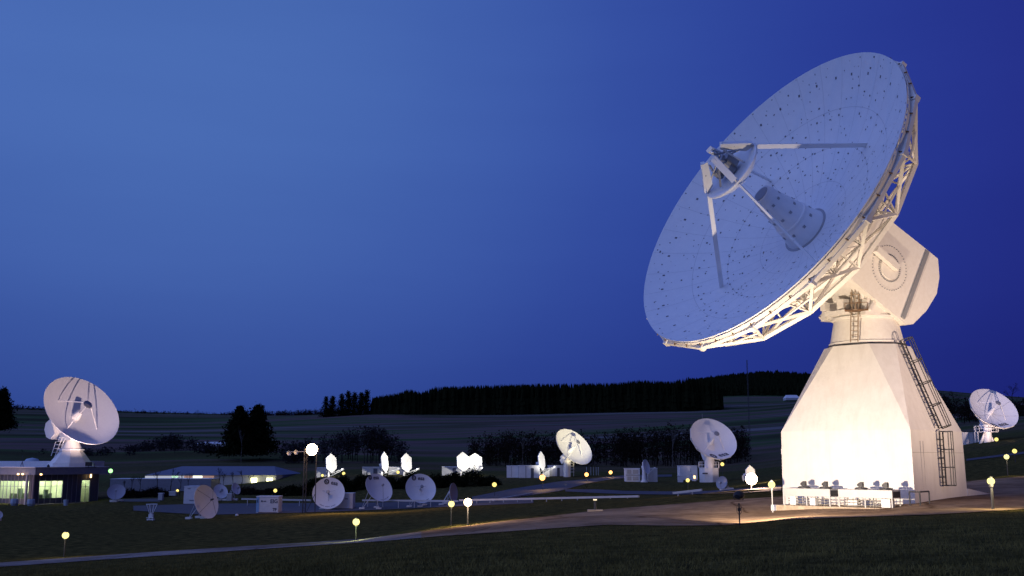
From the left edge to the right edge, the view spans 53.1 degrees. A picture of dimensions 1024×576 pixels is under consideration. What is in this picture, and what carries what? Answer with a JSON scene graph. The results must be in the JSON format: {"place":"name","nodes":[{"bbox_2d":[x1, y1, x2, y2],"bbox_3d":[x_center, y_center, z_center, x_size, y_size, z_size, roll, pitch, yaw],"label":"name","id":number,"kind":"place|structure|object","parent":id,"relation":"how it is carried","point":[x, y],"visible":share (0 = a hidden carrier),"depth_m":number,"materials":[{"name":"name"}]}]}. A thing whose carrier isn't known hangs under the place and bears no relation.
{"place":"outdoors","nodes":[
{"label":"outdoors","id":0,"kind":"place"},
{"bbox_2d":[10,498,18,505],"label":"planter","id":1,"kind":"object","parent":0,"point":[14,502],"visible":1,"depth_m":152.40,"materials":[{"name":"blue plastic"}]},
{"bbox_2d":[109,498,159,501],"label":"road","id":2,"kind":"structure","parent":0,"point":[142,500],"depth_m":160.29,"materials":[{"name":"asphalt"}]},
{"bbox_2d":[0,532,420,566],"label":"path","id":3,"kind":"structure","parent":0,"point":[374,539],"depth_m":49.69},
{"bbox_2d":[133,500,532,513],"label":"road","id":4,"kind":"structure","parent":0,"point":[234,508],"depth_m":141.79,"materials":[{"name":"asphalt"}]},
{"bbox_2d":[0,390,1023,575],"bbox_3d":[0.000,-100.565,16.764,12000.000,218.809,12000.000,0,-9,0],"label":"ground","id":5,"kind":"structure","parent":0,"point":[102,525],"depth_m":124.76,"materials":[{"name":"plant"}]},
{"bbox_2d":[0,385,22,430],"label":"conifer tree","id":6,"kind":"object","parent":5,"relation":"on","point":[7,421],"visible":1,"depth_m":237.99,"materials":[{"name":"green plant"}]},
{"bbox_2d":[27,499,34,505],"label":"planter","id":7,"kind":"object","parent":5,"relation":"on","point":[30,502],"visible":0.94,"depth_m":152.40,"materials":[{"name":"blue plastic"}]},
{"bbox_2d":[0,458,108,504],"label":"glazed building","id":8,"kind":"structure","parent":5,"relation":"on","point":[34,478],"depth_m":162.21,"materials":[{"name":"grey"}]},
{"bbox_2d":[0,475,29,502],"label":"window","id":9,"kind":"structure","parent":8,"relation":"in","point":[14,486],"depth_m":159.41,"materials":[{"name":"green glass"}]},
{"bbox_2d":[38,475,62,502],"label":"window","id":10,"kind":"structure","parent":8,"relation":"in","point":[57,475],"depth_m":159.51,"materials":[{"name":"green glass"}]},
{"bbox_2d":[43,377,118,466],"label":"dish antenna","id":11,"kind":"object","parent":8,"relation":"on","point":[77,410],"visible":0.99,"depth_m":171.07,"materials":[{"name":"paint"}]},
{"bbox_2d":[35,502,84,504],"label":"terrace slab","id":12,"kind":"structure","parent":5,"relation":"on","point":[59,503],"depth_m":158.73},
{"bbox_2d":[62,531,68,556],"bbox_3d":[-22.951,13.290,52.530,0.340,1.630,0.331,0,-9,0],"label":"path lamp","id":13,"kind":"object","parent":5,"relation":"on","point":[65,534],"visible":0.94,"depth_m":52.52,"materials":[{"name":"glass"}]},
{"bbox_2d":[107,484,125,501],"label":"dish antenna","id":14,"kind":"object","parent":5,"relation":"on","point":[116,491],"visible":1,"depth_m":157.21,"materials":[{"name":"grey"}]},
{"bbox_2d":[22,432,235,455],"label":"tree belt","id":15,"kind":"object","parent":5,"relation":"on","point":[173,443],"visible":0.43,"depth_m":341.18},
{"bbox_2d":[123,487,145,497],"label":"shrub","id":16,"kind":"object","parent":5,"relation":"on","point":[133,493],"visible":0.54,"depth_m":169.86,"materials":[{"name":"green plant"}]},
{"bbox_2d":[146,504,156,520],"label":"feed stand","id":17,"kind":"object","parent":5,"relation":"on","point":[151,515],"visible":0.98,"depth_m":124.90,"materials":[{"name":"white paint"}]},
{"bbox_2d":[137,486,170,496],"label":"shrub","id":18,"kind":"object","parent":5,"relation":"on","point":[153,492],"visible":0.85,"depth_m":171.96,"materials":[{"name":"green plant"}]},
{"bbox_2d":[110,478,220,490],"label":"building","id":19,"kind":"structure","parent":5,"relation":"on","point":[163,483],"depth_m":192.60,"materials":[{"name":"white paint"}]},
{"bbox_2d":[13,404,337,415],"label":"hill wood","id":20,"kind":"object","parent":5,"relation":"on","point":[299,412],"visible":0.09,"depth_m":1265.77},
{"bbox_2d":[183,486,198,503],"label":"cabin","id":21,"kind":"object","parent":5,"relation":"on","point":[189,491],"visible":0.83,"depth_m":154.97,"materials":[{"name":"metal"}]},
{"bbox_2d":[185,485,217,518],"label":"dish antenna","id":22,"kind":"object","parent":5,"relation":"on","point":[205,501],"visible":1,"depth_m":127.68,"materials":[{"name":"paint"}]},
{"bbox_2d":[214,484,227,500],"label":"dish antenna","id":23,"kind":"object","parent":5,"relation":"on","point":[221,491],"visible":0.95,"depth_m":160.10,"materials":[{"name":"paint"}]},
{"bbox_2d":[145,466,299,484],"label":"long building","id":24,"kind":"structure","parent":5,"relation":"on","point":[265,473],"depth_m":215.29,"materials":[{"name":"metal"}]},
{"bbox_2d":[227,493,233,500],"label":"equipment box","id":25,"kind":"object","parent":5,"relation":"on","point":[229,496],"visible":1,"depth_m":158.84,"materials":[{"name":"white paint"}]},
{"bbox_2d":[222,483,240,500],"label":"dish","id":26,"kind":"object","parent":5,"relation":"on","point":[235,489],"visible":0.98,"depth_m":160.03,"materials":[{"name":"paint"}]},
{"bbox_2d":[205,405,277,458],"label":"conifer tree","id":27,"kind":"object","parent":5,"relation":"on","point":[239,420],"visible":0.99,"depth_m":294.96,"materials":[{"name":"green plant"}]},
{"bbox_2d":[228,486,259,494],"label":"shrub","id":28,"kind":"object","parent":5,"relation":"on","point":[245,490],"visible":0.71,"depth_m":171.71,"materials":[{"name":"green plant"}]},
{"bbox_2d":[218,404,285,457],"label":"conifer tree","id":29,"kind":"object","parent":5,"relation":"on","point":[258,417],"visible":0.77,"depth_m":300.81,"materials":[{"name":"green plant"}]},
{"bbox_2d":[252,488,274,494],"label":"shrub","id":30,"kind":"object","parent":5,"relation":"on","point":[265,491],"visible":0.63,"depth_m":171.63,"materials":[{"name":"green plant"}]},
{"bbox_2d":[256,496,281,512],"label":"shipping container","id":31,"kind":"object","parent":5,"relation":"on","point":[268,504],"visible":0.98,"depth_m":134.18,"materials":[{"name":"metal"}]},
{"bbox_2d":[241,498,310,505],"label":"cable tray","id":32,"kind":"object","parent":5,"relation":"on","point":[247,499],"visible":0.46,"depth_m":147.53,"materials":[{"name":"metal"}]},
{"bbox_2d":[271,484,305,496],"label":"shrub","id":33,"kind":"object","parent":5,"relation":"on","point":[292,490],"visible":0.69,"depth_m":167.69,"materials":[{"name":"green plant"}]},
{"bbox_2d":[287,444,318,512],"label":"floodlight mast","id":34,"kind":"object","parent":5,"relation":"on","point":[311,449],"visible":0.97,"depth_m":134.15,"materials":[{"name":"grey metal"}]},
{"bbox_2d":[297,477,322,495],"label":"shrub","id":35,"kind":"object","parent":5,"relation":"on","point":[310,484],"visible":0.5,"depth_m":166.23,"materials":[{"name":"green plant"}]},
{"bbox_2d":[316,467,327,477],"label":"equipment cabin","id":36,"kind":"object","parent":5,"relation":"on","point":[321,470],"visible":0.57,"depth_m":199.83,"materials":[{"name":"metal"}]},
{"bbox_2d":[319,396,330,416],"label":"conifer tree","id":37,"kind":"object","parent":5,"relation":"on","point":[326,404],"visible":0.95,"depth_m":898.83,"materials":[{"name":"green plant"}]},
{"bbox_2d":[312,477,344,509],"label":"dish antenna","id":38,"kind":"object","parent":5,"relation":"on","point":[330,492],"visible":0.98,"depth_m":139.67,"materials":[{"name":"paint"}]},
{"bbox_2d":[327,396,336,416],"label":"conifer tree","id":39,"kind":"object","parent":5,"relation":"on","point":[333,405],"visible":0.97,"depth_m":898.88,"materials":[{"name":"green plant"}]},
{"bbox_2d":[326,453,343,476],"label":"faceted reflector","id":40,"kind":"object","parent":5,"relation":"on","point":[331,464],"visible":0.92,"depth_m":197.11,"materials":[{"name":"white paint"}]},
{"bbox_2d":[334,393,347,415],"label":"conifer tree","id":41,"kind":"object","parent":5,"relation":"on","point":[341,404],"visible":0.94,"depth_m":898.90,"materials":[{"name":"green plant"}]},
{"bbox_2d":[332,493,354,508],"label":"shipping container","id":42,"kind":"object","parent":5,"relation":"on","point":[348,501],"visible":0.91,"depth_m":140.59,"materials":[{"name":"metal"}]},
{"bbox_2d":[278,425,411,463],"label":"tree belt","id":43,"kind":"object","parent":5,"relation":"on","point":[374,440],"visible":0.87,"depth_m":292.99,"materials":[{"name":"plant"}]},
{"bbox_2d":[336,474,357,492],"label":"shrub","id":44,"kind":"object","parent":5,"relation":"on","point":[346,482],"visible":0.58,"depth_m":166.59,"materials":[{"name":"green plant"}]},
{"bbox_2d":[339,390,354,415],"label":"conifer tree","id":45,"kind":"object","parent":5,"relation":"on","point":[348,400],"visible":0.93,"depth_m":898.21,"materials":[{"name":"green plant"}]},
{"bbox_2d":[346,391,361,415],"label":"conifer tree","id":46,"kind":"object","parent":5,"relation":"on","point":[354,398],"visible":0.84,"depth_m":899.00,"materials":[{"name":"green plant"}]},
{"bbox_2d":[353,517,359,540],"bbox_3d":[-8.917,13.942,58.504,0.400,1.640,0.390,0,-9,0],"label":"path lamp","id":47,"kind":"object","parent":5,"relation":"on","point":[356,521],"visible":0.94,"depth_m":58.48,"materials":[{"name":"glass"}]},
{"bbox_2d":[350,473,368,489],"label":"shrub","id":48,"kind":"object","parent":5,"relation":"on","point":[359,480],"visible":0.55,"depth_m":168.21,"materials":[{"name":"green plant"}]},
{"bbox_2d":[351,392,368,414],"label":"conifer tree","id":49,"kind":"object","parent":5,"relation":"on","point":[360,405],"visible":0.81,"depth_m":898.27,"materials":[{"name":"green plant"}]},
{"bbox_2d":[358,390,371,414],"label":"conifer tree","id":50,"kind":"object","parent":5,"relation":"on","point":[367,404],"visible":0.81,"depth_m":898.63,"materials":[{"name":"green plant"}]},
{"bbox_2d":[362,467,380,474],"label":"equipment cabin","id":51,"kind":"object","parent":5,"relation":"on","point":[370,470],"visible":0.57,"depth_m":199.85,"materials":[{"name":"metal"}]},
{"bbox_2d":[359,474,391,508],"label":"dish antenna","id":52,"kind":"object","parent":5,"relation":"on","point":[378,487],"visible":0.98,"depth_m":139.79,"materials":[{"name":"paint"}]},
{"bbox_2d":[379,452,399,475],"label":"faceted reflector","id":53,"kind":"object","parent":5,"relation":"on","point":[384,465],"visible":0.93,"depth_m":197.07,"materials":[{"name":"white paint"}]},
{"bbox_2d":[382,474,398,488],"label":"shrub","id":54,"kind":"object","parent":5,"relation":"on","point":[390,479],"visible":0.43,"depth_m":168.22,"materials":[{"name":"green plant"}]},
{"bbox_2d":[389,467,402,474],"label":"equipment cabin","id":55,"kind":"object","parent":5,"relation":"on","point":[395,472],"visible":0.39,"depth_m":200.83,"materials":[{"name":"metal"}]},
{"bbox_2d":[393,472,416,488],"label":"shrub","id":56,"kind":"object","parent":5,"relation":"on","point":[401,482],"visible":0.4,"depth_m":168.39,"materials":[{"name":"green plant"}]},
{"bbox_2d":[401,453,418,475],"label":"faceted reflector","id":57,"kind":"object","parent":5,"relation":"on","point":[406,463],"visible":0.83,"depth_m":197.14,"materials":[{"name":"white paint"}]},
{"bbox_2d":[362,499,458,507],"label":"cable tray","id":58,"kind":"object","parent":5,"relation":"on","point":[430,501],"visible":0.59,"depth_m":137.53,"materials":[{"name":"metal"}]},
{"bbox_2d":[406,474,435,506],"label":"dish antenna","id":59,"kind":"object","parent":5,"relation":"on","point":[420,486],"visible":0.98,"depth_m":139.81,"materials":[{"name":"paint"}]},
{"bbox_2d":[430,472,447,487],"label":"shrub","id":60,"kind":"object","parent":5,"relation":"on","point":[439,481],"visible":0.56,"depth_m":168.30,"materials":[{"name":"green plant"}]},
{"bbox_2d":[439,483,457,504],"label":"dish antenna","id":61,"kind":"object","parent":5,"relation":"on","point":[452,494],"visible":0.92,"depth_m":137.71,"materials":[{"name":"grey"}]},
{"bbox_2d":[442,466,459,474],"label":"equipment cabin","id":62,"kind":"object","parent":5,"relation":"on","point":[446,470],"visible":0.48,"depth_m":199.86,"materials":[{"name":"metal"}]},
{"bbox_2d":[448,500,453,524],"bbox_3d":[-3.130,11.727,52.790,0.320,1.600,0.312,0,-9,0],"label":"path lamp","id":63,"kind":"object","parent":5,"relation":"on","point":[451,503],"visible":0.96,"depth_m":52.77,"materials":[{"name":"glass"}]},
{"bbox_2d":[444,471,462,486],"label":"shrub","id":64,"kind":"object","parent":5,"relation":"on","point":[450,478],"visible":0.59,"depth_m":170.40,"materials":[{"name":"green plant"}]},
{"bbox_2d":[457,452,474,475],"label":"faceted reflector","id":65,"kind":"object","parent":5,"relation":"on","point":[463,461],"visible":0.77,"depth_m":197.30,"materials":[{"name":"white paint"}]},
{"bbox_2d":[464,497,471,524],"bbox_3d":[-2.195,11.233,50.845,0.400,1.680,0.390,0,-9,0],"label":"path lamp","id":66,"kind":"object","parent":5,"relation":"on","point":[467,501],"visible":0.96,"depth_m":50.82,"materials":[{"name":"glass"}]},
{"bbox_2d":[456,468,487,486],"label":"shrub","id":67,"kind":"object","parent":5,"relation":"on","point":[472,475],"visible":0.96,"depth_m":168.39,"materials":[{"name":"green plant"}]},
{"bbox_2d":[469,453,482,471],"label":"faceted reflector","id":68,"kind":"object","parent":5,"relation":"on","point":[475,459],"visible":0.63,"depth_m":200.37,"materials":[{"name":"white paint"}]},
{"bbox_2d":[477,475,502,485],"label":"shrub","id":69,"kind":"object","parent":5,"relation":"on","point":[490,480],"visible":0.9,"depth_m":168.31,"materials":[{"name":"green plant"}]},
{"bbox_2d":[507,466,517,477],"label":"equipment cabin","id":70,"kind":"object","parent":5,"relation":"on","point":[512,471],"visible":0.79,"depth_m":189.96,"materials":[{"name":"metal"}]},
{"bbox_2d":[493,493,532,500],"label":"cable tray","id":71,"kind":"object","parent":5,"relation":"on","point":[516,496],"visible":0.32,"depth_m":137.75,"materials":[{"name":"metal"}]},
{"bbox_2d":[518,465,539,477],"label":"station building","id":72,"kind":"structure","parent":5,"relation":"on","point":[529,471],"depth_m":189.00,"materials":[{"name":"paint"}]},
{"bbox_2d":[536,451,555,473],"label":"faceted reflector","id":73,"kind":"object","parent":5,"relation":"on","point":[541,460],"visible":0.86,"depth_m":191.35,"materials":[{"name":"white paint"}]},
{"bbox_2d":[369,377,723,414],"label":"forest","id":74,"kind":"object","parent":5,"relation":"on","point":[657,396],"visible":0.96,"depth_m":897.29,"materials":[{"name":"plant"}]},
{"bbox_2d":[459,495,639,503],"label":"cable tray","id":75,"kind":"object","parent":5,"relation":"on","point":[577,498],"visible":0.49,"depth_m":118.85,"materials":[{"name":"metal"}]},
{"bbox_2d":[547,465,563,475],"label":"equipment cabin","id":76,"kind":"object","parent":5,"relation":"on","point":[558,470],"visible":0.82,"depth_m":195.91,"materials":[{"name":"metal"}]},
{"bbox_2d":[556,429,591,476],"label":"dish antenna","id":77,"kind":"object","parent":5,"relation":"on","point":[573,446],"visible":0.98,"depth_m":193.36,"materials":[{"name":"paint"}]},
{"bbox_2d":[587,499,602,511],"bbox_3d":[4.452,11.749,54.814,0.800,0.860,0.500,0,-9,0],"label":"bollard lamp","id":78,"kind":"object","parent":5,"relation":"on","point":[591,510],"visible":0.82,"depth_m":54.77,"materials":[{"name":"grey metal"}]},
{"bbox_2d":[466,420,751,466],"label":"tree belt","id":79,"kind":"object","parent":5,"relation":"on","point":[623,446],"visible":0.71,"depth_m":286.58,"materials":[{"name":"plant"}]},
{"bbox_2d":[624,468,639,481],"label":"equipment box","id":80,"kind":"object","parent":5,"relation":"on","point":[631,474],"visible":0.95,"depth_m":173.17,"materials":[{"name":"paint"}]},
{"bbox_2d":[641,459,655,481],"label":"dish antenna","id":81,"kind":"object","parent":5,"relation":"on","point":[645,466],"visible":1,"depth_m":172.19,"materials":[{"name":"paint"}]},
{"bbox_2d":[647,468,657,481],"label":"equipment box","id":82,"kind":"object","parent":5,"relation":"on","point":[652,476],"visible":0.76,"depth_m":174.13,"materials":[{"name":"white paint"}]},
{"bbox_2d":[672,489,701,495],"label":"cable tray","id":83,"kind":"object","parent":5,"relation":"on","point":[687,491],"visible":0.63,"depth_m":106.84,"materials":[{"name":"metal"}]},
{"bbox_2d":[677,466,697,479],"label":"equipment cabin","id":84,"kind":"object","parent":5,"relation":"on","point":[686,472],"visible":0.93,"depth_m":179.16,"materials":[{"name":"paint"}]},
{"bbox_2d":[690,418,736,481],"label":"dish antenna","id":85,"kind":"object","parent":5,"relation":"on","point":[712,439],"visible":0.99,"depth_m":178.42,"materials":[{"name":"paint"}]},
{"bbox_2d":[716,476,733,489],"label":"dish antenna","id":86,"kind":"object","parent":5,"relation":"on","point":[721,483],"visible":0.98,"depth_m":119.94,"materials":[{"name":"grey"}]},
{"bbox_2d":[733,491,744,525],"bbox_3d":[8.888,8.721,40.092,0.440,1.537,0.312,-7,-12,36],"label":"floodlight","id":87,"kind":"object","parent":5,"relation":"on","point":[738,495],"visible":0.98,"depth_m":40.10,"materials":[{"name":"black paint"}]},
{"bbox_2d":[742,465,754,480],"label":"faceted reflector","id":88,"kind":"object","parent":5,"relation":"on","point":[749,469],"visible":0.39,"depth_m":128.13,"materials":[{"name":"white paint"}]},
{"bbox_2d":[746,360,750,450],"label":"radio mast","id":89,"kind":"object","parent":5,"relation":"on","point":[748,404],"visible":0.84,"depth_m":328.41,"materials":[{"name":"grey metal"}]},
{"bbox_2d":[689,369,810,395],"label":"distant forest","id":90,"kind":"object","parent":5,"relation":"on","point":[771,383],"visible":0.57,"depth_m":1160.97,"materials":[{"name":"plant"}]},
{"bbox_2d":[745,473,757,488],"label":"floodlight","id":91,"kind":"object","parent":5,"relation":"on","point":[751,479],"visible":0.96,"depth_m":76.66,"materials":[{"name":"grey metal"}]},
{"bbox_2d":[768,480,774,511],"bbox_3d":[12.582,10.227,49.492,0.340,1.880,0.331,0,-9,0],"label":"path lamp","id":92,"kind":"object","parent":5,"relation":"on","point":[771,484],"visible":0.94,"depth_m":49.50,"materials":[{"name":"metal"}]},
{"bbox_2d":[783,395,798,400],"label":"barn","id":93,"kind":"structure","parent":5,"relation":"on","point":[790,397],"depth_m":999.09,"materials":[{"name":"white paint"}]},
{"bbox_2d":[644,52,966,504],"bbox_3d":[13.785,-0.174,53.147,15.845,24.527,15.932,-5,-11,27],"label":"dish antenna","id":94,"kind":"object","parent":5,"relation":"on","point":[781,204],"visible":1,"depth_m":52.42,"materials":[{"name":"white metal"}]},
{"bbox_2d":[784,476,1023,519],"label":"forecourt","id":95,"kind":"structure","parent":5,"relation":"on","point":[1008,492],"depth_m":46.43,"materials":[{"name":"concrete"}]},
{"bbox_2d":[771,504,884,510],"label":"plinth","id":96,"kind":"structure","parent":95,"relation":"on","point":[789,507],"depth_m":49.30,"materials":[{"name":"concrete"}]},
{"bbox_2d":[783,481,838,505],"bbox_3d":[14.576,10.004,49.901,2.445,1.160,0.950,-9,-13,42],"label":"cooling unit","id":97,"kind":"object","parent":96,"relation":"on","point":[803,489],"visible":0.98,"depth_m":49.49,"materials":[{"name":"paint"}]},
{"bbox_2d":[838,482,900,507],"bbox_3d":[16.726,9.676,47.930,2.615,1.160,0.950,-9,-13,42],"label":"cooling unit","id":98,"kind":"object","parent":96,"relation":"on","point":[862,491],"visible":0.99,"depth_m":47.52,"materials":[{"name":"paint"}]},
{"bbox_2d":[908,491,929,505],"bbox_3d":[18.712,9.875,47.072,0.613,1.085,1.170,-9,-13,42],"label":"pipe frame","id":99,"kind":"object","parent":5,"relation":"on","point":[919,492],"visible":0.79,"depth_m":46.96,"materials":[{"name":"grey metal"}]},
{"bbox_2d":[962,432,979,444],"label":"equipment cabin","id":100,"kind":"object","parent":5,"relation":"on","point":[969,437],"visible":0.7,"depth_m":182.11,"materials":[{"name":"metal"}]},
{"bbox_2d":[967,489,988,495],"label":"ramp wall","id":101,"kind":"structure","parent":5,"relation":"on","point":[970,492],"depth_m":53.66,"materials":[{"name":"white concrete"}]},
{"bbox_2d":[939,392,1023,423],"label":"hedge","id":102,"kind":"object","parent":5,"relation":"on","point":[964,410],"visible":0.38,"depth_m":346.53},
{"bbox_2d":[987,476,994,508],"bbox_3d":[19.771,8.588,42.162,0.300,1.660,0.292,0,-9,0],"label":"path lamp","id":103,"kind":"object","parent":5,"relation":"on","point":[990,481],"visible":0.94,"depth_m":42.15,"materials":[{"name":"yellow metal"}]},
{"bbox_2d":[969,389,1017,442],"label":"dish antenna","id":104,"kind":"object","parent":5,"relation":"on","point":[991,408],"visible":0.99,"depth_m":177.62,"materials":[{"name":"paint"}]},
{"bbox_2d":[0,0,1023,413],"label":"sky","id":105,"kind":"structure","parent":0,"point":[214,206],"materials":[{"name":"blue"}]},
{"bbox_2d":[472,474,671,498],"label":"road","id":106,"kind":"structure","parent":0,"point":[551,487],"depth_m":156.01,"materials":[{"name":"asphalt"}]},
{"bbox_2d":[421,497,783,537],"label":"road","id":107,"kind":"structure","parent":0,"point":[721,512],"depth_m":47.54,"materials":[{"name":"asphalt"}]},
{"bbox_2d":[565,485,780,493],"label":"road","id":108,"kind":"structure","parent":0,"point":[775,488],"depth_m":128.10,"materials":[{"name":"asphalt"}]},
{"bbox_2d":[966,452,1023,460],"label":"road","id":109,"kind":"structure","parent":0,"point":[1017,453],"depth_m":127.02,"materials":[{"name":"asphalt"}]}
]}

